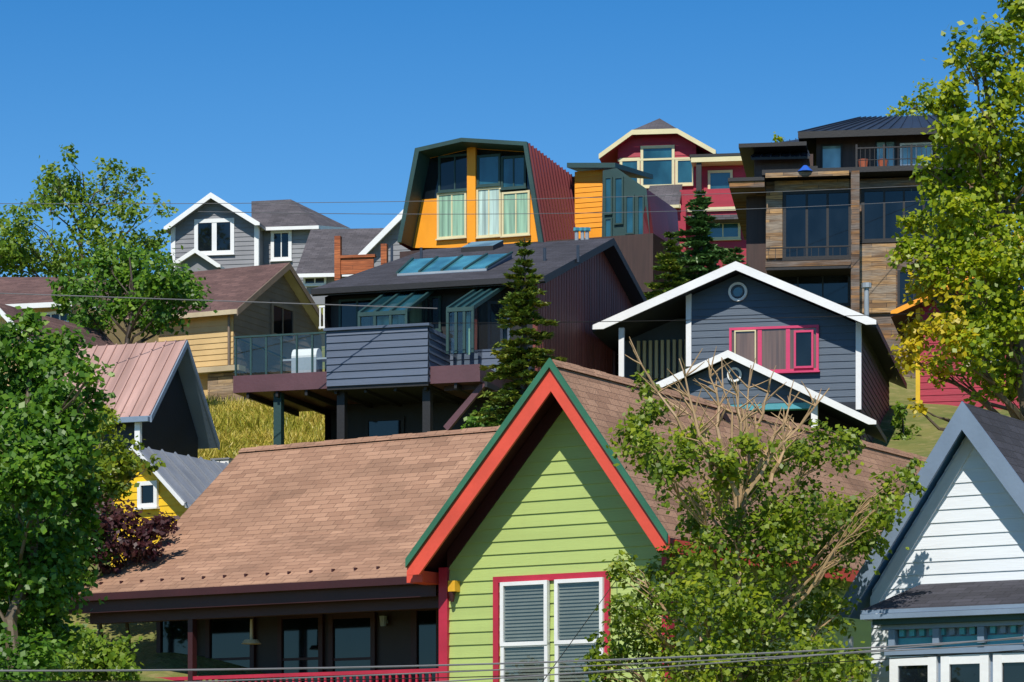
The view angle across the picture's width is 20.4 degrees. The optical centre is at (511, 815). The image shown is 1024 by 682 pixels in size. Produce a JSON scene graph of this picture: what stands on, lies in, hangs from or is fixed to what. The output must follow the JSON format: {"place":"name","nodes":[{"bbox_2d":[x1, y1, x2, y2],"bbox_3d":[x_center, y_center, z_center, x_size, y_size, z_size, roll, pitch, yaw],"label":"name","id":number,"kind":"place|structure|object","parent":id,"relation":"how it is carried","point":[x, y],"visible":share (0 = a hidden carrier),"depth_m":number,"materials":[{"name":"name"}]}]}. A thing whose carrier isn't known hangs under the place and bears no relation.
{"place":"outdoors","nodes":[
{"label":"outdoors","id":0,"kind":"place"},
{"bbox_2d":[111,459,186,566],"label":"wall boards","id":1,"kind":"object","parent":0,"point":[169,503],"depth_m":55.12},
{"bbox_2d":[175,200,253,268],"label":"gable wall boards","id":2,"kind":"object","parent":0,"point":[243,256],"visible":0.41,"depth_m":125.38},
{"bbox_2d":[90,594,438,624],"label":"porch beam","id":3,"kind":"structure","parent":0,"point":[372,605],"depth_m":47.50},
{"bbox_2d":[156,612,376,681],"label":"porch window","id":4,"kind":"structure","parent":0,"point":[352,639],"depth_m":49.24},
{"bbox_2d":[234,275,321,374],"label":"gable boards","id":5,"kind":"object","parent":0,"point":[252,319],"visible":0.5,"depth_m":86.34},
{"bbox_2d":[157,668,438,680],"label":"porch rail","id":6,"kind":"object","parent":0,"point":[308,674],"visible":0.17,"depth_m":47.13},
{"bbox_2d":[246,382,517,416],"bbox_3d":[-2.796,-9.427,64.426,5.660,0.118,3.100,0,0,17],"label":"deck joist","id":7,"kind":"object","parent":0,"point":[326,400],"visible":0.64,"depth_m":64.18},
{"bbox_2d":[233,364,512,411],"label":"deck slab","id":8,"kind":"structure","parent":7,"relation":"on","point":[294,385],"depth_m":63.43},
{"bbox_2d":[327,382,462,404],"bbox_3d":[-2.522,-9.476,64.201,2.368,0.078,3.070,0,0,17],"label":"balcony base","id":9,"kind":"object","parent":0,"point":[384,390],"visible":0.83,"depth_m":63.41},
{"bbox_2d":[326,326,427,386],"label":"balcony boards","id":10,"kind":"object","parent":9,"relation":"on","point":[377,356],"visible":1,"depth_m":62.70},
{"bbox_2d":[0,305,1019,681],"bbox_3d":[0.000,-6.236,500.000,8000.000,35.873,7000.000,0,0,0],"label":"hillside ground","id":11,"kind":"structure","parent":0,"point":[924,439],"depth_m":53.12,"materials":[{"name":"green plant"}]},
{"bbox_2d":[0,306,115,681],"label":"cottonwood tree","id":12,"kind":"object","parent":11,"relation":"on","point":[43,456],"visible":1,"depth_m":33.67,"materials":[{"name":"green plant"}]},
{"bbox_2d":[1,613,143,680],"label":"porch shrub","id":13,"kind":"object","parent":11,"relation":"on","point":[97,654],"visible":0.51,"depth_m":40.19,"materials":[{"name":"green plant"}]},
{"bbox_2d":[22,304,158,344],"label":"wall","id":14,"kind":"structure","parent":11,"relation":"on","point":[120,334],"depth_m":82.10,"materials":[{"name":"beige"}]},
{"bbox_2d":[0,277,77,308],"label":"roof","id":15,"kind":"structure","parent":14,"relation":"on","point":[30,285],"depth_m":81.41,"materials":[{"name":"brown"}]},
{"bbox_2d":[0,143,182,280],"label":"hilltop tree","id":16,"kind":"object","parent":11,"relation":"on","point":[64,186],"visible":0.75,"depth_m":116.93,"materials":[{"name":"green plant"}]},
{"bbox_2d":[68,401,165,638],"bbox_3d":[-7.612,-5.060,51.139,2.510,4.898,2.807,0,0,-16],"label":"olive shrub tree","id":17,"kind":"object","parent":11,"relation":"on","point":[123,464],"visible":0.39,"depth_m":50.61,"materials":[{"name":"green plant"}]},
{"bbox_2d":[68,497,179,662],"bbox_3d":[-6.861,-3.998,49.861,2.104,3.211,1.682,0,0,-13],"label":"plum bush","id":18,"kind":"object","parent":11,"relation":"on","point":[130,548],"visible":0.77,"depth_m":49.59,"materials":[{"name":"purple plant"}]},
{"bbox_2d":[45,239,217,343],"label":"midslope tree","id":19,"kind":"object","parent":11,"relation":"on","point":[162,281],"visible":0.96,"depth_m":76.60,"materials":[{"name":"green plant"}]},
{"bbox_2d":[87,368,197,475],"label":"gable wall","id":20,"kind":"structure","parent":11,"relation":"on","point":[170,427],"depth_m":61.73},
{"bbox_2d":[55,341,217,448],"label":"roof","id":21,"kind":"structure","parent":20,"relation":"attached to","point":[202,426],"depth_m":61.57,"materials":[{"name":"pink metal"}]},
{"bbox_2d":[64,339,185,416],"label":"roof seams","id":22,"kind":"object","parent":21,"relation":"on","point":[133,387],"visible":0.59,"depth_m":61.21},
{"bbox_2d":[180,314,233,395],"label":"gable wall","id":23,"kind":"structure","parent":11,"relation":"on","point":[204,382],"depth_m":84.88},
{"bbox_2d":[153,315,232,377],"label":"front boards","id":24,"kind":"object","parent":23,"relation":"attached to","point":[207,338],"visible":0.43,"depth_m":84.85,"materials":[{"name":"beige"}]},
{"bbox_2d":[90,300,295,344],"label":"window","id":25,"kind":"structure","parent":23,"relation":"attached to","point":[282,318],"depth_m":87.06,"materials":[{"name":"black"}]},
{"bbox_2d":[77,263,324,345],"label":"roof","id":26,"kind":"structure","parent":23,"relation":"on","point":[237,284],"depth_m":86.36,"materials":[{"name":"brown"}]},
{"bbox_2d":[260,228,263,264],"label":"gable wall","id":27,"kind":"structure","parent":11,"relation":"on","point":[261,247],"depth_m":125.73,"materials":[{"name":"grey"}]},
{"bbox_2d":[194,218,292,261],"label":"window","id":28,"kind":"structure","parent":27,"relation":"attached to","point":[213,237],"depth_m":125.50,"materials":[{"name":"white paint"}]},
{"bbox_2d":[251,199,349,229],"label":"wing roof","id":29,"kind":"structure","parent":27,"relation":"attached to","point":[283,216],"depth_m":126.71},
{"bbox_2d":[198,394,328,459],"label":"hillside grass","id":30,"kind":"structure","parent":11,"relation":"on","point":[234,415],"depth_m":70.97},
{"bbox_2d":[197,585,438,681],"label":"porch wall","id":31,"kind":"structure","parent":11,"relation":"on","point":[394,641],"depth_m":48.36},
{"bbox_2d":[411,609,438,681],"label":"porch door","id":32,"kind":"structure","parent":31,"relation":"in","point":[424,636],"depth_m":47.84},
{"bbox_2d":[273,387,432,444],"bbox_3d":[-3.545,-8.139,63.295,3.705,2.678,0.200,0,0,17],"label":"deck post","id":33,"kind":"object","parent":11,"relation":"on","point":[342,416],"visible":0.43,"depth_m":63.29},
{"bbox_2d":[450,348,534,379],"bbox_3d":[-0.456,-10.161,64.437,1.563,0.526,1.790,0,0,17],"label":"room","id":34,"kind":"object","parent":33,"relation":"on","point":[530,367],"visible":0.03,"depth_m":63.72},
{"bbox_2d":[446,285,505,353],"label":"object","id":35,"kind":"object","parent":34,"relation":"on","point":[464,309],"visible":0.91,"depth_m":63.02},
{"bbox_2d":[334,236,387,280],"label":"cedar fence","id":36,"kind":"object","parent":11,"relation":"on","point":[348,264],"visible":0.75,"depth_m":78.00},
{"bbox_2d":[69,409,730,593],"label":"wing roof","id":37,"kind":"structure","parent":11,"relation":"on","point":[365,509],"depth_m":49.54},
{"bbox_2d":[66,577,415,602],"bbox_3d":[-4.524,-3.764,47.331,7.800,0.120,0.145,0,0,32],"label":"gutter","id":38,"kind":"object","parent":37,"relation":"on","point":[334,584],"visible":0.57,"depth_m":47.14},
{"bbox_2d":[67,584,436,613],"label":"eave fascia","id":39,"kind":"structure","parent":37,"relation":"attached to","point":[325,595],"depth_m":47.20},
{"bbox_2d":[237,359,927,461],"bbox_3d":[0.719,-6.858,52.719,9.990,0.222,16.020,0,0,32],"label":"ridge cap","id":40,"kind":"object","parent":37,"relation":"on","point":[606,376],"visible":0.52,"depth_m":50.50,"materials":[{"name":"brown"}]},
{"bbox_2d":[348,398,512,438],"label":"wall","id":41,"kind":"structure","parent":11,"relation":"on","point":[443,413],"depth_m":65.12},
{"bbox_2d":[331,287,532,439],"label":"front wall","id":42,"kind":"structure","parent":11,"relation":"on","point":[448,297],"depth_m":65.61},
{"bbox_2d":[339,296,510,348],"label":"window","id":43,"kind":"structure","parent":42,"relation":"attached to","point":[348,316],"depth_m":65.78,"materials":[{"name":"green glass"}]},
{"bbox_2d":[470,238,566,426],"bbox_3d":[0.266,-8.094,56.992,2.342,6.978,2.248,0,0,0],"label":"spruce tree","id":44,"kind":"object","parent":11,"relation":"on","point":[515,363],"visible":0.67,"depth_m":56.84,"materials":[{"name":"green plant"}]},
{"bbox_2d":[400,233,697,298],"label":"base","id":45,"kind":"object","parent":11,"relation":"on","point":[639,252],"visible":0.2,"depth_m":90.28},
{"bbox_2d":[403,143,523,247],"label":"shell","id":46,"kind":"object","parent":45,"relation":"on","point":[417,195],"visible":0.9,"depth_m":93.04},
{"bbox_2d":[413,149,537,247],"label":"recessed wall","id":47,"kind":"structure","parent":45,"relation":"on","point":[426,233],"depth_m":93.45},
{"bbox_2d":[435,153,530,240],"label":"window","id":48,"kind":"structure","parent":47,"relation":"attached to","point":[497,174],"depth_m":92.76,"materials":[{"name":"clear glass"}]},
{"bbox_2d":[399,146,574,250],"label":"shell","id":49,"kind":"object","parent":45,"relation":"on","point":[408,247],"visible":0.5,"depth_m":93.18,"materials":[{"name":"red metal"}]},
{"bbox_2d":[397,138,543,242],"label":"front frame","id":50,"kind":"object","parent":49,"relation":"attached to","point":[414,168],"visible":0.89,"depth_m":92.03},
{"bbox_2d":[467,147,476,243],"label":"mullion","id":51,"kind":"object","parent":49,"relation":"on","point":[471,185],"visible":0.77,"depth_m":92.82},
{"bbox_2d":[528,143,574,241],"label":"seams","id":52,"kind":"object","parent":49,"relation":"attached to","point":[554,196],"visible":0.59,"depth_m":92.88,"materials":[{"name":"red metal"}]},
{"bbox_2d":[602,168,679,245],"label":"side bay","id":53,"kind":"object","parent":45,"relation":"on","point":[632,187],"visible":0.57,"depth_m":93.78,"materials":[{"name":"grey metal"}]},
{"bbox_2d":[604,176,644,236],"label":"bay window","id":54,"kind":"structure","parent":53,"relation":"attached to","point":[619,205],"depth_m":93.68,"materials":[{"name":"teal glass"}]},
{"bbox_2d":[533,252,631,374],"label":"wall","id":55,"kind":"structure","parent":11,"relation":"on","point":[560,314],"depth_m":68.59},
{"bbox_2d":[312,238,646,306],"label":"roof","id":56,"kind":"structure","parent":55,"relation":"on","point":[561,257],"depth_m":68.05,"materials":[{"name":"grey"}]},
{"bbox_2d":[311,276,544,294],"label":"gutter","id":57,"kind":"object","parent":56,"relation":"attached to","point":[411,286],"visible":1,"depth_m":65.21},
{"bbox_2d":[397,253,511,275],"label":"skylight","id":58,"kind":"object","parent":56,"relation":"in","point":[413,266],"visible":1,"depth_m":67.23,"materials":[{"name":"blue glass"}]},
{"bbox_2d":[540,251,627,373],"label":"battens","id":59,"kind":"object","parent":55,"relation":"attached to","point":[584,312],"visible":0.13,"depth_m":69.07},
{"bbox_2d":[575,169,603,237],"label":"orange wall","id":60,"kind":"structure","parent":11,"relation":"on","point":[595,232],"depth_m":94.54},
{"bbox_2d":[575,171,601,227],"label":"orange boards","id":61,"kind":"object","parent":60,"relation":"attached to","point":[588,210],"visible":0.95,"depth_m":94.61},
{"bbox_2d":[185,643,1023,681],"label":"power line","id":62,"kind":"object","parent":11,"relation":"on","point":[588,665],"visible":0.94,"depth_m":31.61,"materials":[{"name":"metal"}]},
{"bbox_2d":[0,638,1023,671],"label":"power line","id":63,"kind":"object","parent":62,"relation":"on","point":[480,663],"visible":0.95,"depth_m":31.32,"materials":[{"name":"metal"}]},
{"bbox_2d":[0,649,1023,681],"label":"power line","id":64,"kind":"object","parent":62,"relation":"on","point":[518,675],"visible":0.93,"depth_m":31.95,"materials":[{"name":"black rubber"}]},
{"bbox_2d":[625,318,689,383],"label":"wing wall","id":65,"kind":"structure","parent":11,"relation":"on","point":[671,331],"depth_m":70.81,"materials":[{"name":"wood"}]},
{"bbox_2d":[637,339,687,378],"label":"balcony slats","id":66,"kind":"object","parent":65,"relation":"attached to","point":[656,356],"visible":0.68,"depth_m":70.60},
{"bbox_2d":[643,231,690,299],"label":"blue spruce tree","id":67,"kind":"object","parent":11,"relation":"on","point":[668,263],"visible":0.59,"depth_m":85.87,"materials":[{"name":"green plant"}]},
{"bbox_2d":[667,189,733,287],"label":"blue spruce tree","id":68,"kind":"object","parent":11,"relation":"on","point":[705,257],"visible":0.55,"depth_m":87.76,"materials":[{"name":"green plant"}]},
{"bbox_2d":[680,188,745,267],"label":"wall","id":69,"kind":"structure","parent":11,"relation":"on","point":[721,200],"depth_m":114.14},
{"bbox_2d":[620,145,740,240],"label":"window","id":70,"kind":"structure","parent":69,"relation":"attached to","point":[672,172],"depth_m":115.31,"materials":[{"name":"beige glass"}]},
{"bbox_2d":[573,336,927,681],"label":"front aspen tree","id":71,"kind":"object","parent":11,"relation":"on","point":[776,535],"visible":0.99,"depth_m":36.30,"materials":[{"name":"green plant"}]},
{"bbox_2d":[746,196,765,273],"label":"wing","id":72,"kind":"structure","parent":11,"relation":"on","point":[756,239],"depth_m":93.43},
{"bbox_2d":[675,555,871,681],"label":"gable wall","id":73,"kind":"structure","parent":11,"relation":"on","point":[863,631],"depth_m":47.38,"materials":[{"name":"green"}]},
{"bbox_2d":[447,400,562,567],"bbox_3d":[0.635,-5.337,44.039,3.900,2.838,0.030,0,0,32],"label":"frieze","id":74,"kind":"object","parent":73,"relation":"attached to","point":[532,442],"visible":0.58,"depth_m":44.50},
{"bbox_2d":[493,571,610,681],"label":"window","id":75,"kind":"structure","parent":73,"relation":"attached to","point":[496,615],"depth_m":44.33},
{"bbox_2d":[500,577,603,681],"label":"sash","id":76,"kind":"object","parent":75,"relation":"attached to","point":[545,643],"visible":0.83,"depth_m":44.03,"materials":[{"name":"white paint"}]},
{"bbox_2d":[505,582,599,681],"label":"blinds","id":77,"kind":"object","parent":75,"relation":"attached to","point":[573,677],"visible":0.83,"depth_m":44.13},
{"bbox_2d":[439,550,674,680],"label":"corner board","id":78,"kind":"object","parent":73,"relation":"attached to","point":[444,623],"visible":0.47,"depth_m":45.07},
{"bbox_2d":[423,367,924,572],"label":"roof","id":79,"kind":"structure","parent":73,"relation":"on","point":[605,403],"depth_m":44.96,"materials":[{"name":"brown"}]},
{"bbox_2d":[407,369,669,574],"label":"barge boards","id":80,"kind":"object","parent":79,"relation":"attached to","point":[548,385],"visible":0.81,"depth_m":43.51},
{"bbox_2d":[405,358,667,567],"bbox_3d":[0.322,-5.431,43.431,4.683,3.070,0.047,0,0,32],"label":"barge moulding","id":81,"kind":"object","parent":80,"relation":"attached to","point":[490,445],"visible":1,"depth_m":43.41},
{"bbox_2d":[766,176,1002,378],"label":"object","id":82,"kind":"object","parent":11,"relation":"on","point":[886,326],"visible":0.13,"depth_m":92.14,"materials":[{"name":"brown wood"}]},
{"bbox_2d":[775,140,965,307],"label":"window","id":83,"kind":"structure","parent":82,"relation":"on","point":[822,224],"depth_m":92.36,"materials":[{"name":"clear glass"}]},
{"bbox_2d":[762,163,1008,181],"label":"coping","id":84,"kind":"object","parent":82,"relation":"on","point":[901,171],"visible":0.23,"depth_m":91.67,"materials":[{"name":"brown wood"}]},
{"bbox_2d":[754,154,814,176],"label":"wall","id":85,"kind":"structure","parent":84,"relation":"on","point":[769,164],"depth_m":94.82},
{"bbox_2d":[739,141,807,176],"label":"flat roof","id":86,"kind":"structure","parent":85,"relation":"on","point":[747,150],"depth_m":94.39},
{"bbox_2d":[851,170,974,312],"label":"wood post","id":87,"kind":"object","parent":11,"relation":"on","point":[855,248],"visible":0.28,"depth_m":91.10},
{"bbox_2d":[765,260,850,276],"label":"balcony slab","id":88,"kind":"structure","parent":87,"relation":"attached to","point":[809,268],"depth_m":91.33,"materials":[{"name":"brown wood"}]},
{"bbox_2d":[885,0,1023,430],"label":"cottonwood tree","id":89,"kind":"object","parent":11,"relation":"on","point":[973,324],"visible":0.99,"depth_m":55.10,"materials":[{"name":"green plant"}]},
{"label":"gable wall","id":90,"kind":"object","parent":11,"relation":"on","visible":0},
{"bbox_2d":[619,294,861,409],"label":"corner trim","id":91,"kind":"structure","parent":90,"relation":"attached to","point":[689,350],"depth_m":68.77,"materials":[{"name":"white paint"}]},
{"bbox_2d":[592,271,906,442],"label":"roof","id":92,"kind":"structure","parent":90,"relation":"on","point":[670,309],"depth_m":69.19,"materials":[{"name":"grey"}]},
{"bbox_2d":[592,261,875,424],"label":"barge boards","id":93,"kind":"object","parent":92,"relation":"attached to","point":[726,270],"visible":0.89,"depth_m":67.56,"materials":[{"name":"white paint"}]},
{"bbox_2d":[729,325,819,373],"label":"window group","id":94,"kind":"object","parent":90,"relation":"attached to","point":[774,346],"visible":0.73,"depth_m":68.33},
{"bbox_2d":[734,330,813,368],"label":"window sash","id":95,"kind":"object","parent":94,"relation":"attached to","point":[744,343],"depth_m":68.19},
{"bbox_2d":[860,331,889,442],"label":"side boards","id":96,"kind":"object","parent":90,"relation":"attached to","point":[875,393],"visible":0.34,"depth_m":71.42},
{"bbox_3d":[8.329,-2.485,40.888,3.063,5.370,8.300,0,0,32],"label":"gable wall","id":97,"kind":"object","parent":11,"relation":"on","visible":0},
{"bbox_2d":[846,403,1023,618],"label":"roof","id":98,"kind":"structure","parent":97,"relation":"on","point":[1005,434],"depth_m":37.69,"materials":[{"name":"grey"}]},
{"bbox_2d":[839,401,1023,616],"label":"barge boards","id":99,"kind":"object","parent":98,"relation":"attached to","point":[964,420],"visible":0.72,"depth_m":37.14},
{"bbox_2d":[870,437,1023,605],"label":"rake trim","id":100,"kind":"structure","parent":97,"relation":"attached to","point":[924,518],"depth_m":37.71,"materials":[{"name":"white paint"}]},
{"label":"wall","id":101,"kind":"object","parent":11,"relation":"on","visible":0},
{"bbox_2d":[0,303,114,346],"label":"roof","id":102,"kind":"structure","parent":101,"relation":"on","point":[55,323],"depth_m":74.71,"materials":[{"name":"brown"}]},
{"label":"gable wall","id":103,"kind":"object","parent":11,"relation":"on","visible":0},
{"bbox_2d":[296,228,383,276],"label":"wing roof","id":104,"kind":"structure","parent":103,"relation":"attached to","point":[317,258],"depth_m":110.02,"materials":[{"name":"grey"}]},
{"bbox_3d":[-6.100,-5.180,56.960,1.807,3.761,4.000,0,0,28],"label":"wall","id":105,"kind":"object","parent":11,"relation":"on","visible":0},
{"bbox_2d":[102,447,226,507],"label":"roof","id":106,"kind":"structure","parent":105,"relation":"on","point":[188,474],"depth_m":55.69,"materials":[{"name":"grey metal"}]},
{"bbox_2d":[0,0,1023,288],"label":"sky","id":107,"kind":"structure","parent":0,"point":[236,101],"materials":[{"name":"blue"}]},
{"bbox_2d":[449,410,661,681],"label":"gable wall boards","id":108,"kind":"object","parent":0,"point":[560,506],"visible":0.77,"depth_m":44.12,"materials":[{"name":"wood"}]},
{"bbox_2d":[673,359,809,410],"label":"porch gable boards","id":109,"kind":"object","parent":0,"point":[783,392],"visible":0.57,"depth_m":65.85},
{"bbox_2d":[692,274,858,436],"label":"gable wall boards","id":110,"kind":"object","parent":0,"point":[836,375],"visible":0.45,"depth_m":68.37,"materials":[{"name":"wood"}]},
{"bbox_2d":[766,178,965,313],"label":"light cladding","id":111,"kind":"structure","parent":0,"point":[877,272],"depth_m":92.11,"materials":[{"name":"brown wood"}]},
{"bbox_2d":[816,134,959,167],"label":"wall","id":112,"kind":"structure","parent":0,"point":[848,151],"depth_m":95.14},
{"bbox_2d":[799,115,937,165],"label":"roof","id":113,"kind":"structure","parent":112,"relation":"on","point":[811,144],"depth_m":96.01,"materials":[{"name":"metal"}]},
{"bbox_2d":[798,127,942,138],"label":"fascia","id":114,"kind":"structure","parent":113,"relation":"attached to","point":[861,133],"depth_m":94.27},
{"bbox_2d":[860,608,1023,630],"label":"bay cornice","id":115,"kind":"structure","parent":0,"point":[955,619],"depth_m":36.46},
{"bbox_2d":[861,579,1023,613],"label":"bay roof","id":116,"kind":"structure","parent":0,"point":[1000,594],"depth_m":36.81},
{"bbox_2d":[871,436,1023,681],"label":"gable wall boards","id":117,"kind":"object","parent":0,"point":[973,531],"visible":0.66,"depth_m":37.45,"materials":[{"name":"wood"}]},
{"bbox_2d":[884,634,1023,655],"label":"bay band","id":118,"kind":"object","parent":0,"point":[909,641],"visible":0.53,"depth_m":36.60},
{"bbox_2d":[889,653,1023,681],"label":"bay window","id":119,"kind":"structure","parent":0,"point":[1008,667],"depth_m":36.60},
{"bbox_2d":[920,284,1022,409],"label":"wall boards","id":120,"kind":"object","parent":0,"point":[949,394],"depth_m":78.54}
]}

